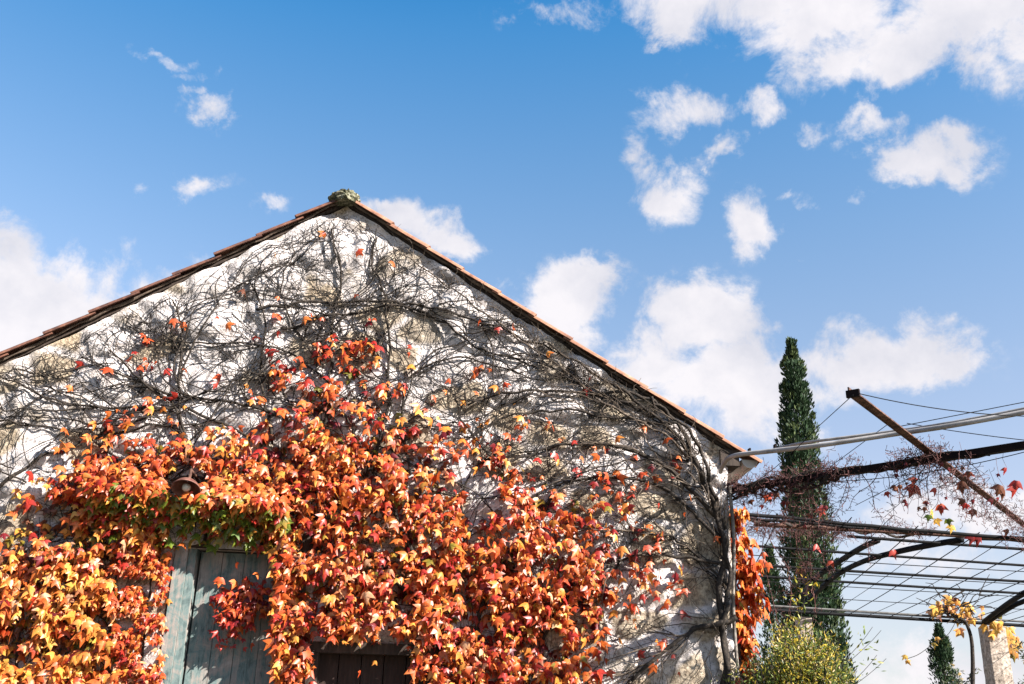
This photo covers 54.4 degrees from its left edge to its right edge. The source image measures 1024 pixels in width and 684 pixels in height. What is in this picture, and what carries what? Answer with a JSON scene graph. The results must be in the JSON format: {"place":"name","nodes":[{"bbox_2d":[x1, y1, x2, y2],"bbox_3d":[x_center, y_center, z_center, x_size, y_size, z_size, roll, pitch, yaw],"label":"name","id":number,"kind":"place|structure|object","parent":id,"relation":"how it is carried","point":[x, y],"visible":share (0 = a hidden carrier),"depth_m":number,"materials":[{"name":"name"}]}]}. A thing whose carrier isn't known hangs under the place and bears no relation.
{"place":"outdoors","nodes":[
{"label":"outdoors","id":0,"kind":"place"},
{"bbox_2d":[0,0,1023,683],"label":"sky","id":1,"kind":"structure","parent":0,"point":[682,190],"materials":[{"name":"blue"}]},
{"bbox_2d":[938,617,1023,683],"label":"young tree","id":2,"kind":"object","parent":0,"point":[1014,644],"visible":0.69,"depth_m":16.63,"materials":[{"name":"yellow plant"}]},
{"label":"ground","id":3,"kind":"structure","parent":0,"visible":0},
{"bbox_2d":[0,188,762,683],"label":"stone barn","id":4,"kind":"structure","parent":3,"relation":"on","point":[194,652],"depth_m":7.24,"materials":[{"name":"stone"},{"name":"terracotta"},{"name":"paint"}]},
{"bbox_2d":[99,546,173,683],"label":"climbing creeper","id":5,"kind":"object","parent":4,"relation":"attached to","point":[133,671],"visible":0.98,"depth_m":6.58,"materials":[{"name":"orange plant"}]},
{"bbox_2d":[0,378,356,683],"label":"climbing creeper","id":6,"kind":"object","parent":4,"relation":"attached to","point":[128,501],"visible":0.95,"depth_m":6.67,"materials":[{"name":"orange plant"}]},
{"bbox_2d":[171,469,200,496],"bbox_3d":[-2.181,0.984,6.807,0.194,0.201,0.442,2,-21,0],"label":"wall lamp","id":7,"kind":"object","parent":4,"relation":"attached to","point":[180,486],"visible":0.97,"depth_m":6.70,"materials":[{"name":"metal"}]},
{"bbox_2d":[183,552,307,683],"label":"door","id":8,"kind":"structure","parent":4,"relation":"in","point":[205,663],"depth_m":6.75,"materials":[{"name":"paint"}]},
{"bbox_2d":[0,212,718,613],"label":"climbing creeper","id":9,"kind":"object","parent":4,"relation":"attached to","point":[264,394],"visible":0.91,"depth_m":7.34,"materials":[{"name":"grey plant"}]},
{"bbox_2d":[33,313,691,683],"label":"climbing creeper","id":10,"kind":"object","parent":4,"relation":"attached to","point":[288,629],"visible":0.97,"depth_m":6.83,"materials":[{"name":"orange plant"}]},
{"bbox_2d":[305,641,436,683],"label":"window frame","id":11,"kind":"structure","parent":4,"relation":"in","point":[319,647],"depth_m":6.66,"materials":[{"name":"brown wood"}]},
{"bbox_2d":[339,224,743,683],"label":"climbing creeper","id":12,"kind":"object","parent":4,"relation":"attached to","point":[713,508],"visible":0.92,"depth_m":7.21,"materials":[{"name":"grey plant"}]},
{"bbox_2d":[729,506,771,683],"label":"climbing creeper","id":13,"kind":"object","parent":4,"relation":"attached to","point":[748,572],"visible":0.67,"depth_m":7.17,"materials":[{"name":"orange plant"}]},
{"bbox_2d":[718,407,1023,473],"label":"aerial conduit","id":14,"kind":"object","parent":4,"relation":"attached to","point":[848,439],"visible":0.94,"depth_m":6.40,"materials":[{"name":"metal"}]},
{"bbox_2d":[831,425,886,465],"bbox_3d":[2.367,0.717,6.825,0.006,0.094,0.813,5,-21,-9],"label":"guy wire","id":15,"kind":"object","parent":14,"relation":"attached to","point":[858,445],"visible":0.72,"depth_m":6.83,"materials":[{"name":"black metal"}]},
{"bbox_2d":[902,402,1023,425],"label":"guy wire","id":16,"kind":"object","parent":14,"relation":"attached to","point":[962,414],"visible":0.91,"depth_m":6.42,"materials":[{"name":"black metal"}]},
{"bbox_2d":[907,423,1022,439],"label":"guy wire","id":17,"kind":"object","parent":14,"relation":"attached to","point":[973,433],"visible":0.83,"depth_m":6.35,"materials":[{"name":"black metal"}]},
{"bbox_2d":[756,543,785,680],"bbox_3d":[6.585,8.132,24.798,1.153,6.324,1.190,2,-21,0],"label":"cypress tree","id":18,"kind":"object","parent":3,"relation":"on","point":[772,561],"visible":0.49,"depth_m":25.29,"materials":[{"name":"green plant"}]},
{"bbox_2d":[711,561,885,683],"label":"yellow shrub","id":19,"kind":"object","parent":3,"relation":"on","point":[793,666],"visible":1,"depth_m":6.59,"materials":[{"name":"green plant"}]},
{"bbox_2d":[774,336,858,683],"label":"cypress tree","id":20,"kind":"object","parent":3,"relation":"on","point":[794,389],"visible":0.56,"depth_m":20.04,"materials":[{"name":"green plant"}]},
{"bbox_2d":[727,387,1023,683],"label":"pergola","id":21,"kind":"object","parent":3,"relation":"on","point":[997,667],"visible":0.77,"depth_m":10.08,"materials":[{"name":"black metal"}]},
{"bbox_2d":[757,430,814,480],"bbox_3d":[1.827,0.773,6.691,0.006,0.095,1.008,4,-21,-7],"label":"guy wire","id":22,"kind":"object","parent":21,"relation":"attached to","point":[789,455],"visible":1,"depth_m":6.59,"materials":[{"name":"black metal"}]},
{"bbox_2d":[815,395,852,429],"bbox_3d":[1.850,0.416,5.757,0.006,0.105,1.005,0,-21,5],"label":"guy wire","id":23,"kind":"object","parent":21,"relation":"attached to","point":[834,411],"visible":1,"depth_m":5.67,"materials":[{"name":"black metal"}]},
{"bbox_2d":[742,485,955,628],"bbox_3d":[2.931,2.045,8.695,1.805,0.997,3.926,-6,-22,19],"label":"pergola vine","id":24,"kind":"object","parent":21,"relation":"on","point":[893,553],"visible":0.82,"depth_m":8.62,"materials":[{"name":"brown plant"}]},
{"bbox_2d":[716,435,1023,551],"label":"pergola vine","id":25,"kind":"object","parent":21,"relation":"on","point":[912,488],"visible":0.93,"depth_m":6.88,"materials":[{"name":"brown plant"}]},
{"bbox_2d":[855,468,927,505],"bbox_3d":[2.912,1.097,7.595,0.006,0.062,1.700,2,-21,0],"label":"guy wire","id":26,"kind":"object","parent":21,"relation":"attached to","point":[886,489],"visible":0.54,"depth_m":7.92,"materials":[{"name":"black metal"}]},
{"bbox_2d":[841,452,1023,481],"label":"guy wire","id":27,"kind":"object","parent":21,"relation":"attached to","point":[944,469],"visible":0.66,"depth_m":6.50,"materials":[{"name":"black metal"}]},
{"bbox_2d":[858,393,1023,416],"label":"guy wire","id":28,"kind":"object","parent":21,"relation":"attached to","point":[939,408],"visible":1,"depth_m":5.34,"materials":[{"name":"black metal"}]},
{"bbox_2d":[901,574,1005,683],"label":"post vine","id":29,"kind":"object","parent":21,"relation":"attached to","point":[996,627],"visible":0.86,"depth_m":14.94,"materials":[{"name":"yellow plant"}]},
{"bbox_2d":[926,622,959,683],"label":"cypress tree","id":30,"kind":"object","parent":3,"relation":"on","point":[942,655],"visible":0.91,"depth_m":25.81,"materials":[{"name":"green plant"}]}
]}

